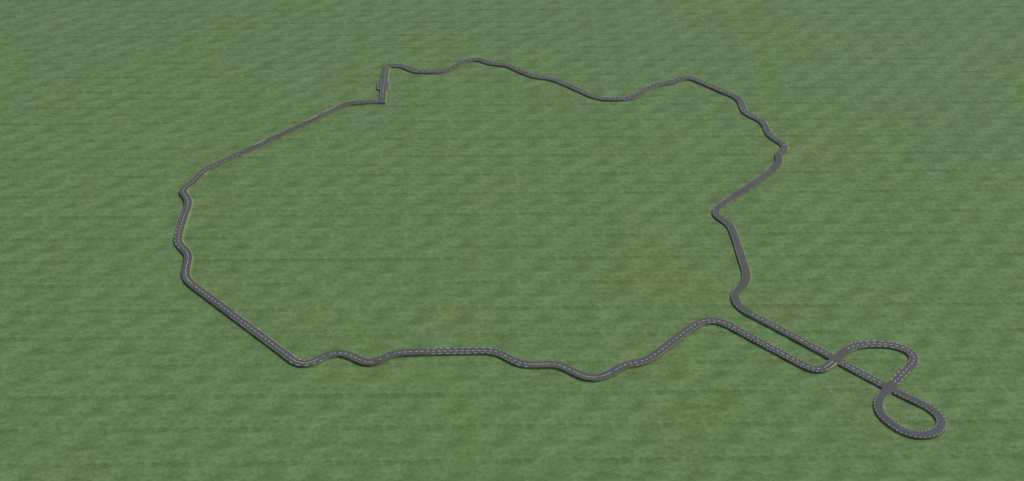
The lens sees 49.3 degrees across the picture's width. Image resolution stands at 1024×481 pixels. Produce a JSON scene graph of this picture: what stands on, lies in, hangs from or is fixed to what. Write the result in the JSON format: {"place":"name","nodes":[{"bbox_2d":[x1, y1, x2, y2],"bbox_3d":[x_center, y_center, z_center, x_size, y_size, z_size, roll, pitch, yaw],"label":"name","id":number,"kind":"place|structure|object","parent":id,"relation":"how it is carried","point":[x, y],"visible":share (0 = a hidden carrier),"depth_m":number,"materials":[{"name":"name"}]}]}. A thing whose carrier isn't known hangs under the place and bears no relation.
{"place":"outdoors","nodes":[
{"label":"outdoors","id":0,"kind":"place"},
{"bbox_2d":[386,82,390,91],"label":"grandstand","id":1,"kind":"object","parent":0,"point":[388,86],"visible":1,"depth_m":1451.19,"materials":[{"name":"concrete"}]},
{"bbox_2d":[0,0,1023,480],"bbox_3d":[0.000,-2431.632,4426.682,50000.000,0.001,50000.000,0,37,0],"label":"ground","id":2,"kind":"structure","parent":0,"point":[510,212],"depth_m":1191.88,"materials":[{"name":"green plant"}]},
{"bbox_2d":[376,80,381,90],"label":"lay by","id":3,"kind":"object","parent":2,"relation":"on","point":[378,85],"visible":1,"depth_m":1453.69,"materials":[{"name":"concrete"}]},
{"bbox_2d":[173,58,947,440],"bbox_3d":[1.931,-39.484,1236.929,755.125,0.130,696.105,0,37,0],"label":"road","id":4,"kind":"structure","parent":0,"point":[686,330],"depth_m":1064.77,"materials":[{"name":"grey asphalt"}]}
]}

